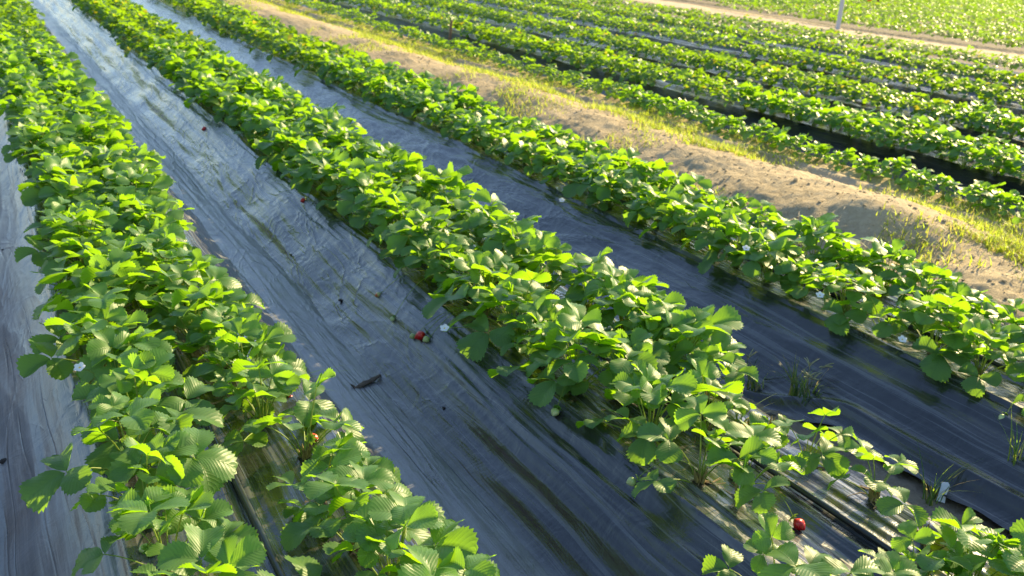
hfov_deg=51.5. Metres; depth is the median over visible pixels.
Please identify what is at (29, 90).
strawberry plant
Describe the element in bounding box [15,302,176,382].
strawberry plant
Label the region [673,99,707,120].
strawberry plant
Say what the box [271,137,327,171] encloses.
strawberry plant
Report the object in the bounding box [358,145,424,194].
strawberry plant
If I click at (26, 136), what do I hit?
strawberry plant
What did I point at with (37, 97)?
strawberry plant
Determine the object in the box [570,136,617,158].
strawberry plant
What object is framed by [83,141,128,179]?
strawberry plant
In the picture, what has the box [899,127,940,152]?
strawberry plant
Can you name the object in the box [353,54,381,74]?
strawberry plant
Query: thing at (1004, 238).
grass
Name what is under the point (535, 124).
strawberry plant
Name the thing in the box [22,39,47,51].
strawberry plant
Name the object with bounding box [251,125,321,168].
strawberry plant
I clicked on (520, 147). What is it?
strawberry plant
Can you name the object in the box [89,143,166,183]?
strawberry plant
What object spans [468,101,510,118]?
strawberry plant
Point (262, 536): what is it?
drip hose
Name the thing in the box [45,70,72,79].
strawberry plant
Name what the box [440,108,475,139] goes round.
strawberry plant
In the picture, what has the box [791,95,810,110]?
strawberry plant
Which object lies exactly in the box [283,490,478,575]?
strawberry plant
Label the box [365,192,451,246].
strawberry plant
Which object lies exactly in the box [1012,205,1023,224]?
strawberry plant
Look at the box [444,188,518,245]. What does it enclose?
strawberry plant
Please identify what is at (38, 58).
strawberry plant
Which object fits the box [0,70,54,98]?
strawberry plant
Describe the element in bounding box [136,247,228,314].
strawberry plant
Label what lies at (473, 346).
strawberry plant
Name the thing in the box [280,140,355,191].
strawberry plant
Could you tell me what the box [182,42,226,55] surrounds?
strawberry plant
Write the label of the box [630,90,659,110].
strawberry plant
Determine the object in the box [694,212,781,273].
strawberry plant
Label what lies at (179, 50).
strawberry plant
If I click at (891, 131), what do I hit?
strawberry plant
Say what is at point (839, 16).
grey pole
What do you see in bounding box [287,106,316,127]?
strawberry plant
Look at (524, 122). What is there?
strawberry plant
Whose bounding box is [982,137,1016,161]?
strawberry plant
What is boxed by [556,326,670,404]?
strawberry plant
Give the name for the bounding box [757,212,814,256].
strawberry plant
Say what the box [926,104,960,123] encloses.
strawberry plant
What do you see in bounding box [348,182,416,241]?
strawberry plant
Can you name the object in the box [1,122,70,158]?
strawberry plant
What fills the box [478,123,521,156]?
strawberry plant
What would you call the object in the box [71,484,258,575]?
strawberry plant
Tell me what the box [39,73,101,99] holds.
strawberry plant
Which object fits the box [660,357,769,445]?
strawberry plant
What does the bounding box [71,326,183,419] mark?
strawberry plant
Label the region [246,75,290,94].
strawberry plant
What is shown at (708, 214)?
strawberry plant
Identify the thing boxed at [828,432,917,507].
strawberry plant
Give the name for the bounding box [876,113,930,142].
strawberry plant
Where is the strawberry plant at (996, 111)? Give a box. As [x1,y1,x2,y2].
[977,104,1014,132]
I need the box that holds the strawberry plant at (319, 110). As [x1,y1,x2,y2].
[300,102,362,143]
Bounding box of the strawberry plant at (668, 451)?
[626,394,765,498]
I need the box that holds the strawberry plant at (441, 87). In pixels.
[428,81,466,108]
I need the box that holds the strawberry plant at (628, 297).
[586,280,700,347]
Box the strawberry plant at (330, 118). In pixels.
[311,109,355,145]
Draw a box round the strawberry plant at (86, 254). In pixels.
[48,234,168,310]
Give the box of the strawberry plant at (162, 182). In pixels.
[100,167,183,214]
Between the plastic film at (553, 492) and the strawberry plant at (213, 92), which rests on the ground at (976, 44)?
the plastic film at (553, 492)
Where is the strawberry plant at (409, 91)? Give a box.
[392,87,428,116]
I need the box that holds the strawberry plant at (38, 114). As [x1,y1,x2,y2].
[3,102,71,152]
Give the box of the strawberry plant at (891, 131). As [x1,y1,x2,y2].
[866,123,915,148]
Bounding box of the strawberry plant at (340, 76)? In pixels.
[335,63,365,88]
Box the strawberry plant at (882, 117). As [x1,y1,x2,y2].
[866,111,903,134]
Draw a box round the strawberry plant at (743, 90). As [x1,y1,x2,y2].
[724,82,766,112]
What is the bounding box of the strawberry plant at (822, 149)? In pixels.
[802,141,832,162]
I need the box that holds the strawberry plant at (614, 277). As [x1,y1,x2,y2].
[576,260,668,340]
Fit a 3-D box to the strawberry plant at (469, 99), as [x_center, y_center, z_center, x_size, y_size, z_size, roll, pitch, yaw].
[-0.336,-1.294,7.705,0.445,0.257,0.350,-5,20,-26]
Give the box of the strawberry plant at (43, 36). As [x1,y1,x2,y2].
[27,31,62,46]
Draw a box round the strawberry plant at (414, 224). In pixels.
[379,208,468,268]
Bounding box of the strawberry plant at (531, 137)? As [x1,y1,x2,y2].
[489,130,544,164]
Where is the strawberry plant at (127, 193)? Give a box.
[94,185,178,230]
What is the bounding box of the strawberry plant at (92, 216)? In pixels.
[14,204,134,266]
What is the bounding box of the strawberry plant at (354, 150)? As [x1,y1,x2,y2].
[334,139,388,160]
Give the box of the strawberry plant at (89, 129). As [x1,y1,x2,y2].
[43,112,134,151]
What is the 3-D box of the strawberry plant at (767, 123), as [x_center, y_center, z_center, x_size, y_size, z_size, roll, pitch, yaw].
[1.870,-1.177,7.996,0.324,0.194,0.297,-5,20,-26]
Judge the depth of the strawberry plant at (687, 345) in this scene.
3.31 m
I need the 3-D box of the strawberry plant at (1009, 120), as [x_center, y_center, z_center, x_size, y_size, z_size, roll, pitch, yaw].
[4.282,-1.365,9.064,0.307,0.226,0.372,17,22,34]
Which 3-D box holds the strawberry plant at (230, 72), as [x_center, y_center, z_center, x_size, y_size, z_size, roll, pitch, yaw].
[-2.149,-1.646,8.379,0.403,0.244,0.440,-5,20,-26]
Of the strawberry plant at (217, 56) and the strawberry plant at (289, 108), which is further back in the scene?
the strawberry plant at (217, 56)
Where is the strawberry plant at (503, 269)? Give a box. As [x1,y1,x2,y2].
[409,249,531,342]
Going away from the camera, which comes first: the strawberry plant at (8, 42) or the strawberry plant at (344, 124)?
the strawberry plant at (344, 124)
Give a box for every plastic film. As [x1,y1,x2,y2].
[0,0,549,575]
[39,0,1007,575]
[131,0,1023,530]
[290,0,1023,217]
[347,0,1023,170]
[401,0,1023,136]
[467,0,1023,104]
[523,0,1021,84]
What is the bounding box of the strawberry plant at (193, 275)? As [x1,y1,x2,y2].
[125,257,245,334]
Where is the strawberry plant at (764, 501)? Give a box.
[703,420,807,530]
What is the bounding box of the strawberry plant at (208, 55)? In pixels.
[202,50,225,60]
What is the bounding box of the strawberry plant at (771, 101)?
[755,93,792,115]
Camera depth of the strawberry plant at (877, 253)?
4.28 m
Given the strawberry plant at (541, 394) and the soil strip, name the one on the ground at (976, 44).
the soil strip
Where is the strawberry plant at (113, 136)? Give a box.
[82,128,137,151]
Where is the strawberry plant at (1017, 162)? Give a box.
[999,155,1023,175]
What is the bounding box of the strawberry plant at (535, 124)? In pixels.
[522,119,567,152]
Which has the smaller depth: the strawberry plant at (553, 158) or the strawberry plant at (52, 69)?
the strawberry plant at (553, 158)
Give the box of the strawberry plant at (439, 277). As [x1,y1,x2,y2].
[432,249,507,313]
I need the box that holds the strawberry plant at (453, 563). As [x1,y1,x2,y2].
[397,542,499,575]
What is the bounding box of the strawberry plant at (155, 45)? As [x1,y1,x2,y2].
[147,42,170,61]
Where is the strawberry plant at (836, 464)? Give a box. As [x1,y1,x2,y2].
[765,407,858,478]
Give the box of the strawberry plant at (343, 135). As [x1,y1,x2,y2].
[326,126,372,159]
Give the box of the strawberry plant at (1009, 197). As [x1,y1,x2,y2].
[972,189,1023,223]
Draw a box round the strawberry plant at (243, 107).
[225,97,270,133]
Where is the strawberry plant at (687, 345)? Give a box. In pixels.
[628,308,699,367]
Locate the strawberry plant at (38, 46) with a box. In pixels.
[28,42,60,63]
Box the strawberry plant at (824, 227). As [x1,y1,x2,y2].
[776,212,859,266]
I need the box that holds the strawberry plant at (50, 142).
[22,137,88,168]
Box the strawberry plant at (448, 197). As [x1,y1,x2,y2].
[426,186,478,235]
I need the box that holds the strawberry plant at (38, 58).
[32,55,58,64]
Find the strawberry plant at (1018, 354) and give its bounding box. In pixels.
[998,348,1023,418]
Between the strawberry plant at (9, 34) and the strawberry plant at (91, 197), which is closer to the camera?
the strawberry plant at (91, 197)
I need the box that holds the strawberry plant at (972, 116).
[949,107,984,131]
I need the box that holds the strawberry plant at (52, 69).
[41,65,73,80]
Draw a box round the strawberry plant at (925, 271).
[877,261,973,306]
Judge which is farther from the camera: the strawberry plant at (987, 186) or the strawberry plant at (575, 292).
the strawberry plant at (987, 186)
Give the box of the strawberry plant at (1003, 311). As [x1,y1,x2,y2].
[980,297,1023,343]
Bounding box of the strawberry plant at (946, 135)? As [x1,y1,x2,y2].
[922,124,960,152]
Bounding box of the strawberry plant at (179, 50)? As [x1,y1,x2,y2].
[160,49,185,68]
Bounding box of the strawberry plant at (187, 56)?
[160,50,198,83]
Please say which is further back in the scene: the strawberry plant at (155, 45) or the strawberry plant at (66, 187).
the strawberry plant at (155, 45)
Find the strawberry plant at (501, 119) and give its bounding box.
[493,115,531,137]
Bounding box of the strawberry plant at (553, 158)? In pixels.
[529,145,582,179]
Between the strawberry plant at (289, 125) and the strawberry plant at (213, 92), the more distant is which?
the strawberry plant at (213, 92)
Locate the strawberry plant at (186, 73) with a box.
[168,61,227,92]
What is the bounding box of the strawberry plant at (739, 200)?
[687,192,758,221]
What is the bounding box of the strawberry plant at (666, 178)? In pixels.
[638,169,700,203]
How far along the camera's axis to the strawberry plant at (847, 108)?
8.99 m
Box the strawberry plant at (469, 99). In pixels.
[444,91,482,115]
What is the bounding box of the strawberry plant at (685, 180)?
[651,171,730,215]
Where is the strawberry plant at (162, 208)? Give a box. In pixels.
[117,196,196,233]
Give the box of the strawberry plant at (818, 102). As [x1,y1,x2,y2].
[795,97,832,119]
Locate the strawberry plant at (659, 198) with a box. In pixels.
[623,182,692,227]
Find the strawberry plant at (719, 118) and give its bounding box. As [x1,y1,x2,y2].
[705,113,735,132]
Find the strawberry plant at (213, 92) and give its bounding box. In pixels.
[183,76,250,111]
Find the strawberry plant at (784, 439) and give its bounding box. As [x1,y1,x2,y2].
[749,416,788,448]
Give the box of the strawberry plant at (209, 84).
[200,77,241,106]
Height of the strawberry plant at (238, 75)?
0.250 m
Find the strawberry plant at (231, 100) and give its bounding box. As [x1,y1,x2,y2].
[219,92,270,121]
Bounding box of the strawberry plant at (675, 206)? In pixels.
[639,191,717,239]
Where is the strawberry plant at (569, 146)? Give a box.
[555,138,587,158]
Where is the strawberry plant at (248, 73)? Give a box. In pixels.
[234,68,275,94]
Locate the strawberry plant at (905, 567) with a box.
[850,550,932,575]
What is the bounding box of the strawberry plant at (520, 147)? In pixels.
[504,138,556,174]
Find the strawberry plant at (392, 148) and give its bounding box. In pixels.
[357,140,408,170]
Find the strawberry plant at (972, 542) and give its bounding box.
[899,506,1023,575]
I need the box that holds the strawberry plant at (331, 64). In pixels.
[319,59,349,80]
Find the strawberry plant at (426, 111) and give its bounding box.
[413,101,450,127]
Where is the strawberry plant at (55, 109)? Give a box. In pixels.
[11,102,68,127]
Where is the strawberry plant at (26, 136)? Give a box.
[3,117,82,164]
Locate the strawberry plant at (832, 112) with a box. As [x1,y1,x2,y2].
[807,107,856,130]
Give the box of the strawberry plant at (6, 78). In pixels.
[0,75,48,98]
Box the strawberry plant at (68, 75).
[47,69,109,99]
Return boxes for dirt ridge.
[211,0,1023,325]
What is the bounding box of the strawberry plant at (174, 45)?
[138,38,185,69]
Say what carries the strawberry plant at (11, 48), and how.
on the plastic film at (42, 414)
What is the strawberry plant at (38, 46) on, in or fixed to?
on the plastic film at (42, 414)
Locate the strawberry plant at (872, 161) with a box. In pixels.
[852,153,883,180]
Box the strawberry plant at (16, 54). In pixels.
[0,50,30,74]
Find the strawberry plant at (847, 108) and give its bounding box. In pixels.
[822,100,854,125]
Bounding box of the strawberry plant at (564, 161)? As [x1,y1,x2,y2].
[538,155,597,187]
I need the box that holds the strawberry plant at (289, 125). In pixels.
[261,118,327,155]
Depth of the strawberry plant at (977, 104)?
9.61 m
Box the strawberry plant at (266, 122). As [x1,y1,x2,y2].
[248,115,314,150]
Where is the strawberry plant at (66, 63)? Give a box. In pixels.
[38,57,77,72]
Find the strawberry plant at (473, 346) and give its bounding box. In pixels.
[440,268,571,361]
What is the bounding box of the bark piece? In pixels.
[350,374,380,387]
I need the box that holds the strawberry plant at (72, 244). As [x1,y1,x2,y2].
[30,226,148,294]
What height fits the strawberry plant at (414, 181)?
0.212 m
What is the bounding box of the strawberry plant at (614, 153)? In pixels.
[582,151,629,179]
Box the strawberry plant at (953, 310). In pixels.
[879,291,990,382]
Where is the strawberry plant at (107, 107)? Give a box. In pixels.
[65,98,131,129]
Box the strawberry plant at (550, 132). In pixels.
[533,124,583,155]
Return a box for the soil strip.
[673,349,1012,538]
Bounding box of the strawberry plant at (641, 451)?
[576,360,727,465]
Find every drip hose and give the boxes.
[116,231,285,575]
[182,6,1005,368]
[355,186,933,575]
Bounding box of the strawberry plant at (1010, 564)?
[954,518,1023,575]
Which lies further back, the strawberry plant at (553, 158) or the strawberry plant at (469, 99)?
the strawberry plant at (469, 99)
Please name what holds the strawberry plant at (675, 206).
on the plastic film at (887, 396)
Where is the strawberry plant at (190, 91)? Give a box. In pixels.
[183,71,223,102]
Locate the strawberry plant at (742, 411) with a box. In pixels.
[727,406,789,435]
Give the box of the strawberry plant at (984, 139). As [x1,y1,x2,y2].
[942,133,992,157]
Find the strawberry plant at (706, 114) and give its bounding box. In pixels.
[691,107,717,127]
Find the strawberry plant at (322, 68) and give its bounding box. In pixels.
[315,53,342,79]
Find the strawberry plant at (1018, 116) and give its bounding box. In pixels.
[1009,114,1023,135]
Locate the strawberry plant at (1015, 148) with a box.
[995,144,1023,171]
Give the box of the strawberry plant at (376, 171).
[315,157,401,209]
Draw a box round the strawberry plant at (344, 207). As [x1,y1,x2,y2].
[336,168,409,225]
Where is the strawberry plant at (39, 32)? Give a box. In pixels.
[26,30,59,52]
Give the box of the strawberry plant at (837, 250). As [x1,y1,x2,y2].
[809,239,884,284]
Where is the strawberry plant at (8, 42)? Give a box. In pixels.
[0,39,29,52]
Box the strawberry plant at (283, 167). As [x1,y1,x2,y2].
[278,143,339,182]
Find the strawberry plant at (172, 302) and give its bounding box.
[135,281,264,354]
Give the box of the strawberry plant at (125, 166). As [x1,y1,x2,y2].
[104,161,169,208]
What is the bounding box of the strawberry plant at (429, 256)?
[375,233,483,320]
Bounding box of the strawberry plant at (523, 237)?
[475,218,570,274]
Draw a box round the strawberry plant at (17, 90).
[5,78,53,111]
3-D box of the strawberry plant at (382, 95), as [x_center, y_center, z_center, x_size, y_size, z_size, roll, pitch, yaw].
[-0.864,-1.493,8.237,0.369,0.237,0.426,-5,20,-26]
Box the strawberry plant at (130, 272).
[32,248,163,338]
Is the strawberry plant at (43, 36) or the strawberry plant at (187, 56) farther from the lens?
the strawberry plant at (43, 36)
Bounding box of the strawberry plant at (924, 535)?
[859,520,973,575]
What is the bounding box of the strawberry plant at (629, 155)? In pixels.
[593,147,651,190]
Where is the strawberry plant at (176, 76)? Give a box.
[172,61,201,86]
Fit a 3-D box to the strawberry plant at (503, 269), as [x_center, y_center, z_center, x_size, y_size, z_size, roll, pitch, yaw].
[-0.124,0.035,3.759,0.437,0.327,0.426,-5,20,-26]
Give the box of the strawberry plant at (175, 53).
[156,47,202,79]
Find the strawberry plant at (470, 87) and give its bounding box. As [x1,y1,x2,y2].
[444,84,483,109]
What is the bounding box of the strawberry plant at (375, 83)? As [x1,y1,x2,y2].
[362,75,393,102]
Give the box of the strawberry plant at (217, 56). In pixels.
[210,55,232,66]
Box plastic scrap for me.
[936,482,949,502]
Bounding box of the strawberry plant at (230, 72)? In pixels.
[220,63,247,80]
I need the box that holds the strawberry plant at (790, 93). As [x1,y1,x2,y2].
[777,88,800,101]
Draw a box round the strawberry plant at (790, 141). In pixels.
[769,133,816,157]
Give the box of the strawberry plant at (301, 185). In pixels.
[290,149,359,201]
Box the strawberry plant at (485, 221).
[465,206,556,267]
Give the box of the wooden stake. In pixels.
[448,21,452,42]
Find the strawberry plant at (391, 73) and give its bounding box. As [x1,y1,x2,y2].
[380,69,405,79]
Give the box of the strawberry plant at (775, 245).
[724,228,821,291]
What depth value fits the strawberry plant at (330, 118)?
6.34 m
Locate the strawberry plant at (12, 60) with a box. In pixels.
[0,54,37,79]
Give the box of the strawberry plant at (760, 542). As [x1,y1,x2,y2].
[701,512,840,575]
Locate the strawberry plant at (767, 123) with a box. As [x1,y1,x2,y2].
[742,117,776,141]
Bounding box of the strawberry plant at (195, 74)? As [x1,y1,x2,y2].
[174,69,224,91]
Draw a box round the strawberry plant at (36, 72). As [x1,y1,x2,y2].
[0,64,44,91]
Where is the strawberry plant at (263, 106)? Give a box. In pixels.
[239,97,284,142]
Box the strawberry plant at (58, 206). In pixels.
[24,196,127,251]
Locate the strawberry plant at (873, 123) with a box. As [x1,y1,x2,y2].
[851,115,897,141]
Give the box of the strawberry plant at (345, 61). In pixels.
[325,57,362,85]
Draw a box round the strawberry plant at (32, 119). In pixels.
[10,114,61,144]
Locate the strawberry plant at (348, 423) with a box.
[234,367,364,470]
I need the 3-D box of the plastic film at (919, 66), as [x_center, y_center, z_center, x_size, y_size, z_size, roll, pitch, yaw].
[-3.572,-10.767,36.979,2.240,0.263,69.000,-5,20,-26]
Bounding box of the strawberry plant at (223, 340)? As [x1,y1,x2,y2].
[192,316,306,416]
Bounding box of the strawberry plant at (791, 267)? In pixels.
[765,256,844,304]
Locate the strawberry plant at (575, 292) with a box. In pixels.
[545,246,614,310]
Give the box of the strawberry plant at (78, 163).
[22,152,106,198]
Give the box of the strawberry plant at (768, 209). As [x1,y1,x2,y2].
[733,199,788,237]
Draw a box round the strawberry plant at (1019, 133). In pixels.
[1014,124,1023,137]
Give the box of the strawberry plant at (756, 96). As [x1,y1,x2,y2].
[740,90,779,111]
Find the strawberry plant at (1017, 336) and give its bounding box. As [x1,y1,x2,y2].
[1008,328,1023,362]
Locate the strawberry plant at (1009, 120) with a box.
[992,114,1023,138]
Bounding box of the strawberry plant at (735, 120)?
[714,115,753,139]
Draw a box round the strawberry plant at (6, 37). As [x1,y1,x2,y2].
[0,34,33,53]
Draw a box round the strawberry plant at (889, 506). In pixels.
[875,486,982,552]
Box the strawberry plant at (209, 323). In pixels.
[170,301,280,397]
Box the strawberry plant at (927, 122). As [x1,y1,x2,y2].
[899,115,948,149]
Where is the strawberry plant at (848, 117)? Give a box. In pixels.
[831,111,866,136]
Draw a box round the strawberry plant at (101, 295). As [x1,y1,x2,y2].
[29,281,165,355]
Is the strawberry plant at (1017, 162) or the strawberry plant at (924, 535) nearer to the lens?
the strawberry plant at (924, 535)
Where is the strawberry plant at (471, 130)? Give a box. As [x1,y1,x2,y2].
[456,114,507,148]
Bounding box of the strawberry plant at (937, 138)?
[911,127,966,159]
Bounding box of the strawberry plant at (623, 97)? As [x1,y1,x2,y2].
[617,84,647,106]
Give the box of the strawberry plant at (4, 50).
[0,48,26,57]
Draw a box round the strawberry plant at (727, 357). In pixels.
[675,341,758,397]
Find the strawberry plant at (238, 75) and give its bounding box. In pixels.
[227,73,260,94]
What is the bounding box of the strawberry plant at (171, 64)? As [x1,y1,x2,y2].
[162,55,217,81]
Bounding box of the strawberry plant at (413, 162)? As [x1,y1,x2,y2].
[377,152,438,193]
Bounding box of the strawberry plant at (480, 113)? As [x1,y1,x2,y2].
[474,107,506,128]
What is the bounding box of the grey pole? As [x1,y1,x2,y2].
[836,0,844,29]
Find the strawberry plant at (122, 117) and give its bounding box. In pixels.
[71,115,125,147]
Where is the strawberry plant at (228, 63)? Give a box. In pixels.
[213,57,246,76]
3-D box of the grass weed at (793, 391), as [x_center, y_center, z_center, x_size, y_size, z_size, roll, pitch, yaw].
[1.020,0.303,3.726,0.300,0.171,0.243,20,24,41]
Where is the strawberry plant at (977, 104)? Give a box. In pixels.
[958,100,995,122]
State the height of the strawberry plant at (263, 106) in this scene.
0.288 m
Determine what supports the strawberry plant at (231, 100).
on the plastic film at (553, 492)
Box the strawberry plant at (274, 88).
[261,80,303,102]
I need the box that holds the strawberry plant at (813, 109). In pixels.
[793,105,830,125]
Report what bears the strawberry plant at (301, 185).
on the plastic film at (553, 492)
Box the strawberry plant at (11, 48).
[0,43,33,60]
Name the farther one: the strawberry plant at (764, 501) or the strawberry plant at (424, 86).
the strawberry plant at (424, 86)
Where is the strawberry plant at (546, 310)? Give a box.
[500,299,600,368]
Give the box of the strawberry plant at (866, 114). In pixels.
[851,108,875,128]
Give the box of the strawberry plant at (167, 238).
[126,223,191,286]
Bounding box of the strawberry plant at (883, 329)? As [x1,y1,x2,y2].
[824,284,942,337]
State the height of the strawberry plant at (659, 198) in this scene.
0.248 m
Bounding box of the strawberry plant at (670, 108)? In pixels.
[657,97,693,116]
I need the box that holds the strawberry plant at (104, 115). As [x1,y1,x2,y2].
[76,111,116,126]
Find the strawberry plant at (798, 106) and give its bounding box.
[769,97,811,121]
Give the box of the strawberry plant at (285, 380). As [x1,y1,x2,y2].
[212,355,335,456]
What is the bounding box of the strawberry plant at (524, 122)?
[508,116,539,140]
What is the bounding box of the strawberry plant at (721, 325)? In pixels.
[625,298,747,379]
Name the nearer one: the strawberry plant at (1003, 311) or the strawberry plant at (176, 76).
the strawberry plant at (1003, 311)
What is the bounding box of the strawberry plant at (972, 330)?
[930,313,1023,397]
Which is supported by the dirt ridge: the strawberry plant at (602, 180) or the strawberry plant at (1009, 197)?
the strawberry plant at (1009, 197)
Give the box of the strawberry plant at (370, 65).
[365,60,398,75]
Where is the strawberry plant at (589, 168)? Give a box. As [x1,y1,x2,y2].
[557,150,625,197]
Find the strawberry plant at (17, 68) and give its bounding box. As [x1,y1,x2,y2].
[0,65,46,89]
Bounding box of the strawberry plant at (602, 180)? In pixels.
[559,165,649,210]
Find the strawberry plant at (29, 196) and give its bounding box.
[17,155,109,209]
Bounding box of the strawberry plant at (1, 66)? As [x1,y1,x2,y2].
[0,61,18,77]
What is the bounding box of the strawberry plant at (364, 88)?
[357,80,386,97]
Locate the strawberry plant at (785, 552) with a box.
[757,541,910,575]
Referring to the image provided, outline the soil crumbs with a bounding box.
[310,26,1023,320]
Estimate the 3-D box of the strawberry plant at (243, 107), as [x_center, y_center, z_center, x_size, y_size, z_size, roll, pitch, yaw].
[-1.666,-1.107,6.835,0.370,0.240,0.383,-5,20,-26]
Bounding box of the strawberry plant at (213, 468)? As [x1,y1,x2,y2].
[71,426,237,535]
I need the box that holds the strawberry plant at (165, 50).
[148,46,186,65]
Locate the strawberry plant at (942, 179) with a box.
[923,172,968,201]
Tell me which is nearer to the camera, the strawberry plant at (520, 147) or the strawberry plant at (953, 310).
the strawberry plant at (953, 310)
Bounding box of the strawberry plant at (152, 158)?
[89,142,175,186]
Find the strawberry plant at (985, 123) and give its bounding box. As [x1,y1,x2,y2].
[971,113,1010,134]
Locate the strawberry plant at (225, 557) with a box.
[130,524,273,575]
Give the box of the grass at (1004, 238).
[218,0,1023,323]
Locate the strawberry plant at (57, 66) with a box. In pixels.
[44,60,80,74]
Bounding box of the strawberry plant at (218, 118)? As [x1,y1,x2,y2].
[202,91,254,130]
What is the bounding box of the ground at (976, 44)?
[569,0,1023,72]
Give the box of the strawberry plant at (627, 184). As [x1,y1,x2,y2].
[603,175,658,221]
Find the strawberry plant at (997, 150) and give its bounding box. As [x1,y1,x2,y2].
[967,144,1023,178]
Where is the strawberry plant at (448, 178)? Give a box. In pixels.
[409,162,483,234]
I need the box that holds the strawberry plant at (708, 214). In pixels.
[671,200,757,256]
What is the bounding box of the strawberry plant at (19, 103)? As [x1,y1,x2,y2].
[9,95,56,121]
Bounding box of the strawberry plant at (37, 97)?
[0,91,56,121]
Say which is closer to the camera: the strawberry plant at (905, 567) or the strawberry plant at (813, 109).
the strawberry plant at (905, 567)
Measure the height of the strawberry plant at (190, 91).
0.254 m
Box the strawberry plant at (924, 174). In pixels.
[894,167,940,192]
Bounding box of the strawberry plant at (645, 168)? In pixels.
[610,159,672,193]
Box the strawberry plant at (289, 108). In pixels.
[279,97,311,121]
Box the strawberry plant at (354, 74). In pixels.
[339,64,378,92]
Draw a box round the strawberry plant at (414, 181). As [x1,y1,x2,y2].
[400,173,451,205]
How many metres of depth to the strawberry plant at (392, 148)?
5.63 m
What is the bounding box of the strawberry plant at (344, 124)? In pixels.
[311,117,360,150]
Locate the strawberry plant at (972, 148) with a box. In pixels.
[935,136,989,168]
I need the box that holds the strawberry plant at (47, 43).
[26,39,53,63]
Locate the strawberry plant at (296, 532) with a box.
[279,461,412,555]
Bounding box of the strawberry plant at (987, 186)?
[952,180,1005,208]
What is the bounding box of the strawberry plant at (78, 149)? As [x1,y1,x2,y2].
[24,143,108,180]
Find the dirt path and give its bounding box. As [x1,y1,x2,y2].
[617,0,1023,69]
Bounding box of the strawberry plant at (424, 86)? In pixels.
[409,77,446,100]
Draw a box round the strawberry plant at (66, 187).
[39,174,107,224]
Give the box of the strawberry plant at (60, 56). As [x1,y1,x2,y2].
[30,49,86,74]
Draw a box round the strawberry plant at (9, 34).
[0,31,26,43]
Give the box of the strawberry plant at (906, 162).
[872,155,917,184]
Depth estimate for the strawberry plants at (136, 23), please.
13.95 m
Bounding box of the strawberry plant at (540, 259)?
[510,230,597,295]
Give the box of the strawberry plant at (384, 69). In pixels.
[370,59,412,83]
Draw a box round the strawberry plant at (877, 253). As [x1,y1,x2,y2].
[835,236,932,310]
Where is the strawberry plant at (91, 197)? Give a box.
[42,193,138,238]
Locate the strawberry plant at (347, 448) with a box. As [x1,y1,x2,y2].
[266,432,400,533]
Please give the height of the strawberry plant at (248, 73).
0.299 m
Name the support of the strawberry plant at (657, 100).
on the dirt ridge
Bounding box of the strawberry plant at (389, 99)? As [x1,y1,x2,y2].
[380,83,417,109]
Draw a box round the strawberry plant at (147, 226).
[124,216,198,260]
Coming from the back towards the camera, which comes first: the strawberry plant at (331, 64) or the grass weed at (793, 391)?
the strawberry plant at (331, 64)
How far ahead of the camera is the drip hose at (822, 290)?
4.09 m
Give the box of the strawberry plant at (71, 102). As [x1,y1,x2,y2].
[56,91,104,123]
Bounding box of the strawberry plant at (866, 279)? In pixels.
[799,265,886,335]
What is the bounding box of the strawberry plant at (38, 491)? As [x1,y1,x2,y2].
[18,382,224,513]
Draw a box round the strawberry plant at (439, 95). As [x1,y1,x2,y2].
[398,88,448,121]
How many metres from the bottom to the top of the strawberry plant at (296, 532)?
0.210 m
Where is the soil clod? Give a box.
[0,458,6,463]
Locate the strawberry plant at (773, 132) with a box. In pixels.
[757,126,794,148]
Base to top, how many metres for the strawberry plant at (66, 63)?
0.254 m
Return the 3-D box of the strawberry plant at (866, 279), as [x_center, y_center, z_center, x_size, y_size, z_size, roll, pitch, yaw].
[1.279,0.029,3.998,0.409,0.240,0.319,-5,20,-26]
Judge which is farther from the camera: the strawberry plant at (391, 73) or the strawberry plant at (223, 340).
the strawberry plant at (391, 73)
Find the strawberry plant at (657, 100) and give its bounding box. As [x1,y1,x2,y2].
[645,95,673,113]
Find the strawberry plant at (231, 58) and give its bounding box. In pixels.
[215,56,237,75]
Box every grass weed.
[264,360,355,390]
[727,385,771,425]
[746,348,778,391]
[758,356,838,405]
[904,443,980,505]
[996,408,1023,465]
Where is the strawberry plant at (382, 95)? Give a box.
[375,81,406,106]
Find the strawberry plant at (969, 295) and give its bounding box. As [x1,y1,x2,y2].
[911,281,1000,333]
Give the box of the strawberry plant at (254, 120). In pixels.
[233,111,286,139]
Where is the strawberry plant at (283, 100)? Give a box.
[269,87,318,120]
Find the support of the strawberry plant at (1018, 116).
on the plastic film at (959, 127)
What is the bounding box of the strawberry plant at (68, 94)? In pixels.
[52,89,93,122]
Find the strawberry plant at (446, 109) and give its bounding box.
[420,101,457,129]
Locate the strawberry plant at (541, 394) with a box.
[487,299,657,415]
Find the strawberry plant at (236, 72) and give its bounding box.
[232,66,253,92]
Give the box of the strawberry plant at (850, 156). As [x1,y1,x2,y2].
[825,148,864,170]
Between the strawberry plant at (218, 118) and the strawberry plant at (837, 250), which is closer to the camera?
the strawberry plant at (837, 250)
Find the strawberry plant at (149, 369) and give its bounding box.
[80,347,219,475]
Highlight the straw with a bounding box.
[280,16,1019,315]
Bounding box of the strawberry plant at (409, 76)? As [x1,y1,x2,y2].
[398,69,442,89]
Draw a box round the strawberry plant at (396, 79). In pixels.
[383,76,416,88]
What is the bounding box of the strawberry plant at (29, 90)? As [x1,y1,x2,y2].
[0,85,61,110]
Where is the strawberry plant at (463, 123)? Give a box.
[448,115,492,143]
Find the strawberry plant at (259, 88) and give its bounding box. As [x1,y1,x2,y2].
[244,78,287,99]
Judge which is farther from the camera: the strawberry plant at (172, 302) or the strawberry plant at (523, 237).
the strawberry plant at (523, 237)

